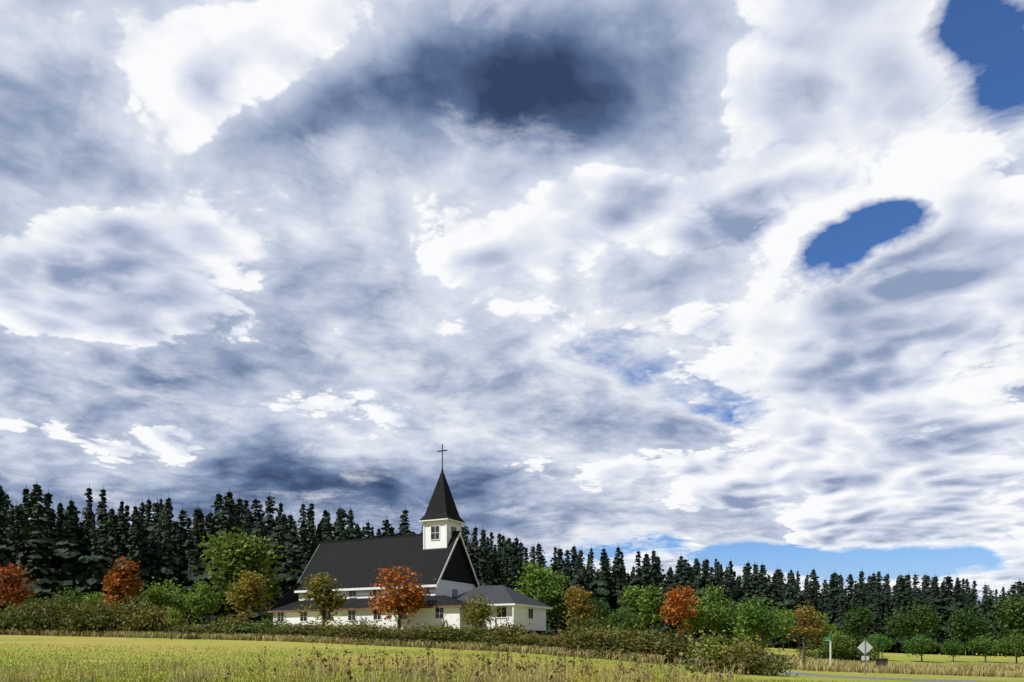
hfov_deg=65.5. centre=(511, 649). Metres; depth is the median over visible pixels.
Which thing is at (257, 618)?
forest conifer
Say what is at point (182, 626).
hedge shrub
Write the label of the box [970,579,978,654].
forest conifer
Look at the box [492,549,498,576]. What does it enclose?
forest conifer
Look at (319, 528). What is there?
forest conifer
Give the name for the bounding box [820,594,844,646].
forest conifer
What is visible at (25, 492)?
forest conifer
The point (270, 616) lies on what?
bush
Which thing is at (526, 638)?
hedge shrub
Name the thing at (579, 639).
hedge shrub
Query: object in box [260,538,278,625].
forest conifer
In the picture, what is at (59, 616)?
hedge shrub
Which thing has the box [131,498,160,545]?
forest conifer
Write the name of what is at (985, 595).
forest conifer
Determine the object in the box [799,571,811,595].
forest conifer
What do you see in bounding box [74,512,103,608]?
forest conifer
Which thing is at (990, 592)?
forest conifer
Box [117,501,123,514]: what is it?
forest conifer
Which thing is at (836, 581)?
forest conifer
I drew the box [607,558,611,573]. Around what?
forest conifer
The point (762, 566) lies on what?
forest conifer
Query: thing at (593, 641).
hedge shrub
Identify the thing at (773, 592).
forest conifer
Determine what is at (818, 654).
bush
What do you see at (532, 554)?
forest conifer
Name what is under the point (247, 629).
hedge shrub
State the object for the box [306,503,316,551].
forest conifer
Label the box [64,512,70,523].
forest conifer
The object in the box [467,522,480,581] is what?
forest conifer
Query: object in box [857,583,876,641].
forest conifer
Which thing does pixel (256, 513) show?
forest conifer
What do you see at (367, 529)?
forest conifer
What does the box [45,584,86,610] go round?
tree
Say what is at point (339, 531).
forest conifer
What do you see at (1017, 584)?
forest conifer
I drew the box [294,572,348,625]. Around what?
tree
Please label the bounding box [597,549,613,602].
forest conifer
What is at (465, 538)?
forest conifer
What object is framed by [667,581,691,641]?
forest conifer
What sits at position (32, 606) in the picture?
hedge shrub
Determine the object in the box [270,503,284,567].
forest conifer
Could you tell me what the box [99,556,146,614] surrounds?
tree
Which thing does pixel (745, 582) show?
forest conifer
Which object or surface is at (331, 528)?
forest conifer
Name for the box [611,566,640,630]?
forest conifer
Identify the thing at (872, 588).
forest conifer
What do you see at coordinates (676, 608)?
tree
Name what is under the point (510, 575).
forest conifer
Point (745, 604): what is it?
tree
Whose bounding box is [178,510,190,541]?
forest conifer
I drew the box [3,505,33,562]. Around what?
forest conifer
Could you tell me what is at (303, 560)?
forest conifer
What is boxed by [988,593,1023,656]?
tree
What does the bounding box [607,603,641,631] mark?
tree
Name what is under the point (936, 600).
forest conifer
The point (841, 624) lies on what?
forest conifer
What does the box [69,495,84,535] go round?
forest conifer
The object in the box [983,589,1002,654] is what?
forest conifer
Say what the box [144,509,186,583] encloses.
forest conifer
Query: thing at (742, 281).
sky
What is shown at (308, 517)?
forest conifer
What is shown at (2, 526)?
forest conifer
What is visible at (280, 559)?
forest conifer
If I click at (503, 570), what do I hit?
forest conifer
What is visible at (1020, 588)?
forest conifer
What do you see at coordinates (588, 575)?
forest conifer
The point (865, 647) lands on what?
diamond warning sign
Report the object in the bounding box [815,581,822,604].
forest conifer
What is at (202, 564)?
forest conifer
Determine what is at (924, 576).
forest conifer
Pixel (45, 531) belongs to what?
forest conifer
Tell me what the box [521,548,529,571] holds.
forest conifer
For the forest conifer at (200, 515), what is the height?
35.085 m
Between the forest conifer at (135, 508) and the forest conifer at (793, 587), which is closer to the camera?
the forest conifer at (135, 508)
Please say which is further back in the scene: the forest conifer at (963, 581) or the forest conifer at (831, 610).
the forest conifer at (963, 581)
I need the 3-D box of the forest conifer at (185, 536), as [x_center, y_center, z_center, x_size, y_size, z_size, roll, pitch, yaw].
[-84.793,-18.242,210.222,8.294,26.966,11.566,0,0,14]
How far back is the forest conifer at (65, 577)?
182.25 m
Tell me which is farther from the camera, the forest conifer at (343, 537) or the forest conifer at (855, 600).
the forest conifer at (855, 600)
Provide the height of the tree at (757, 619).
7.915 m
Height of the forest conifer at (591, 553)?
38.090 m
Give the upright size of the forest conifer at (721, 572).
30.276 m
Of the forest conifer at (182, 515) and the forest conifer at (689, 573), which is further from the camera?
the forest conifer at (689, 573)
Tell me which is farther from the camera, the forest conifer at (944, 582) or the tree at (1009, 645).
the forest conifer at (944, 582)
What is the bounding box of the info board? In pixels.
[874,658,888,667]
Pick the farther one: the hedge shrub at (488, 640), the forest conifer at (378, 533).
the forest conifer at (378, 533)
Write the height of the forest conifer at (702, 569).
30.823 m
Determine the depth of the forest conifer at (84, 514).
224.42 m
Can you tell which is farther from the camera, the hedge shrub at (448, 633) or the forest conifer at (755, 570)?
the forest conifer at (755, 570)
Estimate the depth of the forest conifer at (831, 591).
283.05 m
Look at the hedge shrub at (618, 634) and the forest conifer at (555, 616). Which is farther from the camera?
the forest conifer at (555, 616)
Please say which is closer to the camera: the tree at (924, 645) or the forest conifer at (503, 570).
the tree at (924, 645)
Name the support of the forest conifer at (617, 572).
on the field ground
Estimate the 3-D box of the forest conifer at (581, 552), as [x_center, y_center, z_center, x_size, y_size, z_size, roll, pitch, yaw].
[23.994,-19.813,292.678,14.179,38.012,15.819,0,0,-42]
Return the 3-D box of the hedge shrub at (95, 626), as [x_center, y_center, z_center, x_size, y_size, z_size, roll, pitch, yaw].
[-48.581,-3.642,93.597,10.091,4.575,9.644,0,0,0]
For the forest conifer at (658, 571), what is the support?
on the field ground
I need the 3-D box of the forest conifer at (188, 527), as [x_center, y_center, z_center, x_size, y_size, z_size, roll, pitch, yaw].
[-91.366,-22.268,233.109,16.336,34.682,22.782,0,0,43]
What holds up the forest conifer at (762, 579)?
on the field ground
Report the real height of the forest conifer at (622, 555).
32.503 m
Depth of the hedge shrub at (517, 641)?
74.78 m
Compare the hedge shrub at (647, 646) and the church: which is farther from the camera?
the church
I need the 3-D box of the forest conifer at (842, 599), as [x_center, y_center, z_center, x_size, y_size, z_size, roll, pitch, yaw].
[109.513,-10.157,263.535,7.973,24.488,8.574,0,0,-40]
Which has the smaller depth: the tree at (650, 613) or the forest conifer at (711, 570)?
the tree at (650, 613)
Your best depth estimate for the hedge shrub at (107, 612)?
94.16 m
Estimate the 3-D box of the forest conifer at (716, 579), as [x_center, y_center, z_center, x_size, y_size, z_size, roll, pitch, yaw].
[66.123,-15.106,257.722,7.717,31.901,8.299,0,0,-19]
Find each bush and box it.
[256,612,272,624]
[562,610,607,635]
[592,617,645,634]
[673,628,772,672]
[714,637,797,676]
[719,626,771,650]
[788,640,851,660]
[820,643,885,662]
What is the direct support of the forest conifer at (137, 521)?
on the field ground
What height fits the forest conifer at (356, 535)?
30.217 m
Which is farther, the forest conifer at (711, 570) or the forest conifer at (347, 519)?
the forest conifer at (711, 570)
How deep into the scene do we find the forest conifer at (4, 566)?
180.90 m
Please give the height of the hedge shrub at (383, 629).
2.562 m
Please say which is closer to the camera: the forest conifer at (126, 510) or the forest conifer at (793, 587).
the forest conifer at (126, 510)
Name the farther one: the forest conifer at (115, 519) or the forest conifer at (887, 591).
the forest conifer at (887, 591)
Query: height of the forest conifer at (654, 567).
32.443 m
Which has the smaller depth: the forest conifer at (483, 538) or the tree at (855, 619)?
the tree at (855, 619)
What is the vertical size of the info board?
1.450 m
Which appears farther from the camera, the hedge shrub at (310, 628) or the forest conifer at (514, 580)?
the forest conifer at (514, 580)
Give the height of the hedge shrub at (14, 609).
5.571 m
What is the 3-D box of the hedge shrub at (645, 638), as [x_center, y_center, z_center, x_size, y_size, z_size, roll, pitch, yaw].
[11.277,-0.531,66.440,5.312,3.291,6.442,0,0,36]
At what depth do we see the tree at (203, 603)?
125.29 m
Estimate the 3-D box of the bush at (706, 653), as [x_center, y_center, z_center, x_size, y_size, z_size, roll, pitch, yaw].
[13.740,0.136,51.660,6.234,3.101,6.117,0,0,21]
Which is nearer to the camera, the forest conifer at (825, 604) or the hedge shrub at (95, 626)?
the hedge shrub at (95, 626)
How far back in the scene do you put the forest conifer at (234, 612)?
189.75 m
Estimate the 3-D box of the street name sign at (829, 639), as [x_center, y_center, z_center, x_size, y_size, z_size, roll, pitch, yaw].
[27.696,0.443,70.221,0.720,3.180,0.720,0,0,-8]
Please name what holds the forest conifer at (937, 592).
on the field ground
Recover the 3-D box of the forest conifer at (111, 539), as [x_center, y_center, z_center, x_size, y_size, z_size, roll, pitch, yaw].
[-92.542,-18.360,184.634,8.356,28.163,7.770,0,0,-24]
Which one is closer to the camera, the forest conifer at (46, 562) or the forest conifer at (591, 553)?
the forest conifer at (46, 562)
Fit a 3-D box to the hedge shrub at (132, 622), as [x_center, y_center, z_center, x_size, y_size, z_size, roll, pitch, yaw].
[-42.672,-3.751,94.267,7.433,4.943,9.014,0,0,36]
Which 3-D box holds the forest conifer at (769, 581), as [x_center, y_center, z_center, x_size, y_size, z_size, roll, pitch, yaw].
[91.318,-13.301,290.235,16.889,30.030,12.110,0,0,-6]
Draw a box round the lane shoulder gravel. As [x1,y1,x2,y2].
[685,658,1009,681]
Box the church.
[268,444,551,630]
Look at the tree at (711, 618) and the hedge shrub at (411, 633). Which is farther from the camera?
the tree at (711, 618)
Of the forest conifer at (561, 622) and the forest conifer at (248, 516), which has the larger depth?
the forest conifer at (561, 622)
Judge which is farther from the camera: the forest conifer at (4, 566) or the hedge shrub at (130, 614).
the forest conifer at (4, 566)
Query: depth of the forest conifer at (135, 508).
220.87 m
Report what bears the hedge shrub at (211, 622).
on the field ground
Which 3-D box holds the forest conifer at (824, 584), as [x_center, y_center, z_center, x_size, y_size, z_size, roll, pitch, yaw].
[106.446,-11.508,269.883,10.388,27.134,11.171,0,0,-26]
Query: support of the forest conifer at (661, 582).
on the field ground
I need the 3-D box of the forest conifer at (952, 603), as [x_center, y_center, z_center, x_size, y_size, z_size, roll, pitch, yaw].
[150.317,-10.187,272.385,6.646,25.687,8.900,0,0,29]
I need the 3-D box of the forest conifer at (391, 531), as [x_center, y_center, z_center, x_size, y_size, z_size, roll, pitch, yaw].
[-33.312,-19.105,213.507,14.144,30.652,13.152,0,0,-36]
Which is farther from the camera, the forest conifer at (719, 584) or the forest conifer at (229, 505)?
the forest conifer at (719, 584)
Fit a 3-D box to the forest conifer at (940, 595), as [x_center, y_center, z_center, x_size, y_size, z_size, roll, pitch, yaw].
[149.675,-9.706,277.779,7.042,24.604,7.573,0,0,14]
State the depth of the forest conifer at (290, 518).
219.59 m
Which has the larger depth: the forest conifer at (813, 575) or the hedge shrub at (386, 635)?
the forest conifer at (813, 575)
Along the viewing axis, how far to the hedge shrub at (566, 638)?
67.02 m
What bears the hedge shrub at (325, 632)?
on the field ground
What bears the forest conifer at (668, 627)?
on the field ground
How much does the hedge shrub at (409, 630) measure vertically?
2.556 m
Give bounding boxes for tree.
[0,562,39,610]
[16,594,46,605]
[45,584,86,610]
[80,591,108,609]
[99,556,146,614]
[138,577,189,617]
[163,606,180,639]
[183,581,222,625]
[192,527,293,619]
[222,570,273,622]
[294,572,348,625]
[367,562,430,628]
[456,591,503,629]
[508,562,556,635]
[530,569,579,636]
[561,585,597,632]
[564,592,612,623]
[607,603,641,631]
[616,585,664,630]
[636,583,666,632]
[659,585,701,645]
[682,595,708,643]
[694,584,732,642]
[706,597,743,640]
[720,593,794,652]
[733,600,763,635]
[769,609,797,650]
[781,603,821,648]
[784,600,830,665]
[805,611,840,648]
[818,629,856,661]
[836,605,878,649]
[859,630,894,657]
[872,597,949,653]
[899,632,940,661]
[939,636,966,661]
[943,602,999,655]
[965,633,1002,662]
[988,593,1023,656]
[994,630,1023,662]
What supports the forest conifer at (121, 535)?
on the field ground
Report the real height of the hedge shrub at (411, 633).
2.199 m
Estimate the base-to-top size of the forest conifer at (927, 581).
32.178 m
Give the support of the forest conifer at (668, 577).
on the field ground
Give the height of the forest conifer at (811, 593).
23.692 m
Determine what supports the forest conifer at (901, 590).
on the field ground
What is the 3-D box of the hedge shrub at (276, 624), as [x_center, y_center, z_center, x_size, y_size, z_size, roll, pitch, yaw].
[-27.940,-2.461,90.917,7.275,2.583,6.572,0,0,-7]
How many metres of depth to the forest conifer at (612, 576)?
252.16 m
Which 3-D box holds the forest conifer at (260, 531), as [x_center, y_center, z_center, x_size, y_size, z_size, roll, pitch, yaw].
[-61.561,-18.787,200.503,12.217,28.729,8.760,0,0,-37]
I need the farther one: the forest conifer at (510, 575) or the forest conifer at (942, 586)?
the forest conifer at (942, 586)
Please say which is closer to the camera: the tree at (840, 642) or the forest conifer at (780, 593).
the tree at (840, 642)
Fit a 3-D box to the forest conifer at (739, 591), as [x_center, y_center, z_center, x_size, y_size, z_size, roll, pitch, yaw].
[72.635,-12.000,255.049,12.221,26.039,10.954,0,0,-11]
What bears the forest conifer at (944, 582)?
on the field ground
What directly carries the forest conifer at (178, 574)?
on the field ground
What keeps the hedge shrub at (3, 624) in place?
on the field ground
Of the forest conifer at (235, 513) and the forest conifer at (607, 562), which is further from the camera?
the forest conifer at (607, 562)
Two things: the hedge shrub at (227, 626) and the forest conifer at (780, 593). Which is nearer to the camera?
the hedge shrub at (227, 626)
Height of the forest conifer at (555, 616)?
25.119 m
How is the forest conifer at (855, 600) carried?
on the field ground
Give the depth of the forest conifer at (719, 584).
253.44 m
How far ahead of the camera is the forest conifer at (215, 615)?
189.34 m
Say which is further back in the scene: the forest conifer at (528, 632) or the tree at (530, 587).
the forest conifer at (528, 632)
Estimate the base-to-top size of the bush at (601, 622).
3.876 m
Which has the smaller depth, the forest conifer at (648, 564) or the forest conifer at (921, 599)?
the forest conifer at (648, 564)
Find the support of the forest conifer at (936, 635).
on the field ground
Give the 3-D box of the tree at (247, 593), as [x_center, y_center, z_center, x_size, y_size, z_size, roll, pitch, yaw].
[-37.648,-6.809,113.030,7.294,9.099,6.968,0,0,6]
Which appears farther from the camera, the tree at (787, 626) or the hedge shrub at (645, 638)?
the tree at (787, 626)
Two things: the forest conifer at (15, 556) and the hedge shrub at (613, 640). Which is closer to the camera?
the hedge shrub at (613, 640)
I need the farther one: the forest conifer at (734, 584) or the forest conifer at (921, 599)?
the forest conifer at (734, 584)
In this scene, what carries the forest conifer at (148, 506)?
on the field ground
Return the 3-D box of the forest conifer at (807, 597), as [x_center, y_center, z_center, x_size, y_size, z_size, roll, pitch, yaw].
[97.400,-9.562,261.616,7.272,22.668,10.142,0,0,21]
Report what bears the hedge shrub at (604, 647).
on the field ground
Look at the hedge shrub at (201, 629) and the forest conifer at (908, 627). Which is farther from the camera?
the forest conifer at (908, 627)
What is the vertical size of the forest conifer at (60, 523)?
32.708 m
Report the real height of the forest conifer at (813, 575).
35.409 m
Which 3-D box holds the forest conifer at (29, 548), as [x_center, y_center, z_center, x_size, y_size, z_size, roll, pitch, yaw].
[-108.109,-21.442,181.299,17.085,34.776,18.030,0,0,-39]
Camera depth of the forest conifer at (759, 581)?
277.74 m
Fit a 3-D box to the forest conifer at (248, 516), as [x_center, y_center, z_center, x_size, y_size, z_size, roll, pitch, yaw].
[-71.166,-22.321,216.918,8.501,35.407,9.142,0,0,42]
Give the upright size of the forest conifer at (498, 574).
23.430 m
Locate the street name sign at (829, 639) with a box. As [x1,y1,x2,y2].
[824,637,831,662]
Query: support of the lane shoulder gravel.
on the field ground
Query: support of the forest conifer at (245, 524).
on the field ground
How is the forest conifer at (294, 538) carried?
on the field ground
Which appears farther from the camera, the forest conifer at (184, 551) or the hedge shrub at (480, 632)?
the forest conifer at (184, 551)
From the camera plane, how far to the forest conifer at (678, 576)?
251.00 m
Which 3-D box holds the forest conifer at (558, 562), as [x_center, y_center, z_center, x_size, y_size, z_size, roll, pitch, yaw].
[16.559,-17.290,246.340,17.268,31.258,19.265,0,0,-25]
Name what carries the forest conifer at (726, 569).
on the field ground
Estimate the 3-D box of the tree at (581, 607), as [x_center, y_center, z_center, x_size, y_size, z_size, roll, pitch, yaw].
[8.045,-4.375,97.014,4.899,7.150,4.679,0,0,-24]
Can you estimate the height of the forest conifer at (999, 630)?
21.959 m
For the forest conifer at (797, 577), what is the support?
on the field ground
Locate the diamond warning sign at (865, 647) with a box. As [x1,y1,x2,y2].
[857,640,872,674]
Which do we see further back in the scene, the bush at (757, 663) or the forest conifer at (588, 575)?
the forest conifer at (588, 575)
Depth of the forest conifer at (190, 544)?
197.61 m
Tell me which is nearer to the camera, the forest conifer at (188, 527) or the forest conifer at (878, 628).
the forest conifer at (188, 527)
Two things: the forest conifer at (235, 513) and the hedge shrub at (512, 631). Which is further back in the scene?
the forest conifer at (235, 513)
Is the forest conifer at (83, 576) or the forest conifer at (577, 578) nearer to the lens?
the forest conifer at (83, 576)
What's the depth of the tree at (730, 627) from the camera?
111.31 m
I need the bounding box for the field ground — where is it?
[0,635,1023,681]
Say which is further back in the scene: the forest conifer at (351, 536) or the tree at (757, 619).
the forest conifer at (351, 536)
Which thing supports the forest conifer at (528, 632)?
on the field ground
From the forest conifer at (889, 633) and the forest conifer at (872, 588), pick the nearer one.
the forest conifer at (889, 633)
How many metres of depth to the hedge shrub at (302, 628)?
87.56 m
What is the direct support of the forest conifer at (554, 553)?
on the field ground
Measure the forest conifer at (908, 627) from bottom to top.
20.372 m
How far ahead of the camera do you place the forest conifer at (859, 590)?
265.61 m
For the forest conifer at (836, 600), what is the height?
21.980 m
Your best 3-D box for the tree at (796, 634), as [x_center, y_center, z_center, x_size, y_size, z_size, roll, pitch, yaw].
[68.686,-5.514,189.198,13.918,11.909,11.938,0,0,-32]
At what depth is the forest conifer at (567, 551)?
266.10 m
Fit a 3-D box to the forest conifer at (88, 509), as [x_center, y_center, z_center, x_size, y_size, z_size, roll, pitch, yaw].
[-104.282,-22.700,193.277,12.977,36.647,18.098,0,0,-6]
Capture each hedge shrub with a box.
[0,591,49,629]
[0,602,37,633]
[4,588,63,630]
[6,596,81,635]
[45,605,88,628]
[54,600,118,630]
[54,600,142,635]
[74,593,149,631]
[108,596,189,632]
[115,597,157,630]
[126,600,191,633]
[151,619,203,632]
[159,624,226,634]
[168,621,214,634]
[176,625,230,634]
[195,614,250,633]
[203,606,253,634]
[205,618,275,634]
[218,615,273,634]
[241,618,289,634]
[252,627,297,637]
[257,623,315,635]
[268,622,320,634]
[275,624,323,635]
[285,617,367,635]
[305,620,352,638]
[308,625,345,637]
[308,630,373,638]
[328,621,406,641]
[349,626,413,643]
[359,620,400,631]
[364,627,415,644]
[389,623,451,643]
[399,626,453,646]
[403,624,485,641]
[405,622,471,644]
[424,624,495,643]
[437,636,518,646]
[445,627,497,641]
[453,625,494,642]
[467,625,566,644]
[469,633,545,647]
[479,619,529,643]
[497,634,534,644]
[509,632,568,651]
[511,632,557,644]
[531,639,570,647]
[535,623,584,647]
[540,625,622,648]
[551,625,643,655]
[560,625,623,656]
[569,625,637,655]
[573,625,652,653]
[581,626,669,658]
[582,638,626,658]
[588,629,635,650]
[594,635,680,659]
[601,625,694,662]
[602,624,705,660]
[606,633,688,659]
[612,629,697,662]
[614,623,674,653]
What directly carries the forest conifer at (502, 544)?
on the field ground
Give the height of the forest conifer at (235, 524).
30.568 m
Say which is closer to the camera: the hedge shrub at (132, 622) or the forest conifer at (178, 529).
the hedge shrub at (132, 622)
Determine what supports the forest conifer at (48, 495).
on the field ground
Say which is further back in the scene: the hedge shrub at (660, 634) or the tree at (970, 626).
the tree at (970, 626)
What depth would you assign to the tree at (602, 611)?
198.12 m
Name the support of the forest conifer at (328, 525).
on the field ground
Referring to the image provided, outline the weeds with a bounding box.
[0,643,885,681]
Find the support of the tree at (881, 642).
on the field ground
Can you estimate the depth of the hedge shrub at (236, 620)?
90.49 m
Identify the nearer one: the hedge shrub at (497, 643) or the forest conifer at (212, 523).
the hedge shrub at (497, 643)
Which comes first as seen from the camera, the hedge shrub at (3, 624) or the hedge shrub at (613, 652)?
the hedge shrub at (613, 652)
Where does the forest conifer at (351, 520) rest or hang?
on the field ground
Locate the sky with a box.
[0,0,1023,603]
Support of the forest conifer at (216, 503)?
on the field ground
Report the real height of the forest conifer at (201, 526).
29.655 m
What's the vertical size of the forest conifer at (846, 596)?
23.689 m
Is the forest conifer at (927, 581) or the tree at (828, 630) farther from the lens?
the forest conifer at (927, 581)
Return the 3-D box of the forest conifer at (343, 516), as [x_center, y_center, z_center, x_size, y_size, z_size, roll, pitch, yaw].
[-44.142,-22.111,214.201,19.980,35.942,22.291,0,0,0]
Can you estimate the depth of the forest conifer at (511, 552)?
244.20 m
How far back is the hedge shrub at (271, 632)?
86.32 m
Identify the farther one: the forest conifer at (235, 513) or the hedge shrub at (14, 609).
the forest conifer at (235, 513)
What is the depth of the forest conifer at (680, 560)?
266.05 m
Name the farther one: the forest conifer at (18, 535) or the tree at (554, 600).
the forest conifer at (18, 535)
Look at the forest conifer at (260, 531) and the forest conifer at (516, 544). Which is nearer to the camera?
the forest conifer at (260, 531)
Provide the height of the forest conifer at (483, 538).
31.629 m
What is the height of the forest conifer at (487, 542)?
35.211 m
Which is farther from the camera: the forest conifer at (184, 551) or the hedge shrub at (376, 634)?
the forest conifer at (184, 551)
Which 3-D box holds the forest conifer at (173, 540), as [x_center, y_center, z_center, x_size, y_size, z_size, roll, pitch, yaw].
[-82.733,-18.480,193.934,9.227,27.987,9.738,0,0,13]
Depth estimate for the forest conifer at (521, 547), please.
241.48 m
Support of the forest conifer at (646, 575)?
on the field ground
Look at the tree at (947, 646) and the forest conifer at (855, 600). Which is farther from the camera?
the forest conifer at (855, 600)
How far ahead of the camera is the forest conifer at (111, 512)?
219.54 m
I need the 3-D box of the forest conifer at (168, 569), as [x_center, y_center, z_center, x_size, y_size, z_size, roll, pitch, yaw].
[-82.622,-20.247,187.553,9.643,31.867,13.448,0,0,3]
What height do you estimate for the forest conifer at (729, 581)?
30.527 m
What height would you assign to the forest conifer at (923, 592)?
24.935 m
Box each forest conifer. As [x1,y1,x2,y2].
[0,485,14,537]
[0,503,9,533]
[0,504,28,611]
[0,514,7,606]
[0,539,16,615]
[1,495,10,509]
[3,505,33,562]
[4,532,26,606]
[9,537,63,607]
[13,484,76,603]
[19,488,34,534]
[38,490,54,530]
[39,504,99,595]
[39,527,59,567]
[42,508,61,559]
[54,500,67,535]
[55,558,78,607]
[57,523,99,594]
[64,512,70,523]
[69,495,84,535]
[70,520,121,614]
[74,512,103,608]
[81,511,97,531]
[82,485,95,547]
[86,515,123,558]
[95,485,109,591]
[95,501,106,542]
[98,515,118,614]
[102,509,156,621]
[107,509,116,532]
[113,511,155,612]
[115,496,154,609]
[115,505,133,559]
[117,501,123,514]
[130,502,137,531]
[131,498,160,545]
[140,502,182,605]
[141,499,152,528]
[143,533,168,588]
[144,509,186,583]
[149,497,185,553]
[158,499,164,522]
[169,521,181,590]
[170,510,210,611]
[175,564,196,618]
[176,525,183,555]
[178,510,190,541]
[178,522,208,615]
[179,519,218,625]
[179,532,193,590]
[180,549,212,624]
[181,505,207,623]
[181,528,187,543]
[182,508,221,615]
[183,533,187,554]
[185,518,192,533]
[192,564,232,624]
[196,488,237,614]
[211,494,224,531]
[230,502,241,536]
[230,519,237,532]
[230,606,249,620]
[233,517,250,610]
[235,493,245,524]
[236,525,243,537]
[240,502,245,537]
[243,500,248,516]
[243,557,272,616]
[244,581,271,622]
[246,509,255,534]
[250,499,268,534]
[252,496,293,559]
[258,522,265,565]
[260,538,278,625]
[262,521,267,551]
[264,543,295,624]
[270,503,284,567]
[270,547,303,600]
[282,510,291,557]
[287,515,294,534]
[287,526,301,567]
[289,504,313,574]
[290,522,315,567]
[297,511,331,558]
[305,508,310,545]
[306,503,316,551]
[307,529,318,560]
[308,541,314,562]
[314,524,321,545]
[318,522,333,540]
[327,508,356,540]
[327,523,334,540]
[335,506,342,538]
[340,528,347,539]
[346,505,353,528]
[348,510,355,532]
[349,526,355,538]
[353,524,359,538]
[361,527,366,538]
[364,521,371,537]
[375,529,381,536]
[381,519,390,536]
[387,522,394,535]
[394,507,414,535]
[462,526,489,579]
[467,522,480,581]
[477,542,491,585]
[478,529,489,550]
[479,548,490,582]
[480,536,498,584]
[486,537,492,573]
[488,532,499,584]
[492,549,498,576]
[492,566,500,584]
[496,533,502,571]
[497,539,501,567]
[497,540,518,586]
[498,535,509,578]
[498,554,513,589]
[506,557,515,588]
[507,538,519,571]
[508,543,519,585]
[509,569,516,588]
[514,542,533,589]
[516,572,532,634]
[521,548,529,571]
[528,546,538,575]
[535,543,547,570]
[537,561,567,635]
[546,562,563,632]
[546,569,565,633]
[550,547,556,568]
[552,549,592,635]
[562,614,572,629]
[564,547,571,572]
[564,552,591,636]
[567,559,595,636]
[569,546,577,570]
[579,550,585,568]
[584,554,607,625]
[589,545,595,576]
[589,557,615,628]
[593,572,615,623]
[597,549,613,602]
[605,556,612,586]
[607,547,629,627]
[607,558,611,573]
[609,558,626,604]
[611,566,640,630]
[615,573,629,604]
[620,552,624,589]
[626,551,643,595]
[637,557,663,632]
[640,560,655,596]
[641,549,651,573]
[649,547,662,625]
[652,554,667,586]
[654,558,663,586]
[660,580,676,635]
[664,559,701,640]
[665,556,683,590]
[666,571,678,627]
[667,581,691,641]
[669,562,688,637]
[681,567,701,636]
[687,558,720,644]
[697,562,725,644]
[699,561,712,599]
[709,566,713,583]
[711,559,721,600]
[713,562,728,590]
[715,581,729,641]
[716,557,743,640]
[717,564,724,642]
[717,573,727,642]
[723,566,736,594]
[725,576,751,638]
[732,571,736,589]
[733,565,755,635]
[746,563,776,639]
[749,570,782,640]
[751,565,764,594]
[752,570,763,596]
[754,584,768,642]
[760,561,767,581]
[765,573,786,647]
[765,575,770,591]
[773,569,810,603]
[777,585,800,648]
[777,633,787,647]
[779,573,801,648]
[787,571,805,645]
[790,581,810,648]
[790,597,802,648]
[795,571,800,592]
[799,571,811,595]
[801,589,818,646]
[805,581,817,649]
[805,588,823,648]
[808,569,818,586]
[812,582,818,649]
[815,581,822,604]
[816,580,833,646]
[818,594,829,645]
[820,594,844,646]
[821,574,849,608]
[828,574,838,604]
[831,605,853,648]
[833,586,858,644]
[834,597,840,614]
[840,576,850,611]
[842,572,854,611]
[843,588,855,639]
[848,571,865,603]
[852,581,858,610]
[854,570,869,646]
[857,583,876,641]
[861,587,872,635]
[864,583,870,608]
[866,589,892,652]
[867,575,880,652]
[868,578,876,614]
[870,578,877,603]
[871,582,890,627]
[876,571,884,590]
[876,591,896,652]
[880,606,897,652]
[881,574,891,604]
[881,575,928,653]
[885,598,890,652]
[888,585,903,652]
[889,585,910,652]
[893,599,907,652]
[894,574,906,652]
[898,600,911,653]
[912,575,920,653]
[914,594,932,652]
[920,575,930,596]
[920,588,929,653]
[922,576,930,596]
[925,573,939,602]
[926,578,960,654]
[926,594,942,654]
[935,582,939,654]
[937,599,963,654]
[938,578,948,654]
[938,590,945,654]
[939,577,966,654]
[939,581,967,654]
[940,582,945,654]
[940,586,959,654]
[959,579,966,655]
[960,591,974,655]
[965,579,985,655]
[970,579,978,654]
[971,589,978,655]
[973,584,999,655]
[974,597,1006,655]
[980,587,994,654]
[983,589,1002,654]
[994,598,1006,655]
[998,582,1017,655]
[1014,577,1022,594]
[1018,582,1022,655]
[1018,583,1023,655]
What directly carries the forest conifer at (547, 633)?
on the field ground
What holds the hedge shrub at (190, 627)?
on the field ground
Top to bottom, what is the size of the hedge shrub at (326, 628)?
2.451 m
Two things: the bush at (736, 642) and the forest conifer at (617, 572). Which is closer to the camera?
the bush at (736, 642)
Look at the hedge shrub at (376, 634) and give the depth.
81.60 m
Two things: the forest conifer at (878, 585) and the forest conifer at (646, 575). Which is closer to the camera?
the forest conifer at (646, 575)
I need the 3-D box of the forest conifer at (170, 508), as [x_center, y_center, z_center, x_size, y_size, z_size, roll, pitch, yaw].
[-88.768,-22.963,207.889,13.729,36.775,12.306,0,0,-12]
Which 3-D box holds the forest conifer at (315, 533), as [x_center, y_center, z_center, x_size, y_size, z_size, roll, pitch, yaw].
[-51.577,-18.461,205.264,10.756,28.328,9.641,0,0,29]
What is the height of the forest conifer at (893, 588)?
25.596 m
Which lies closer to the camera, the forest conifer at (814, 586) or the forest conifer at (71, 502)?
the forest conifer at (71, 502)
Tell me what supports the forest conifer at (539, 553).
on the field ground
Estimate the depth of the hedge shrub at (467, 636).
78.25 m
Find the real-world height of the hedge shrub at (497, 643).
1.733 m
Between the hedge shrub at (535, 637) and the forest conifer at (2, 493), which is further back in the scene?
the forest conifer at (2, 493)
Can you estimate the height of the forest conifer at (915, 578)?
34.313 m

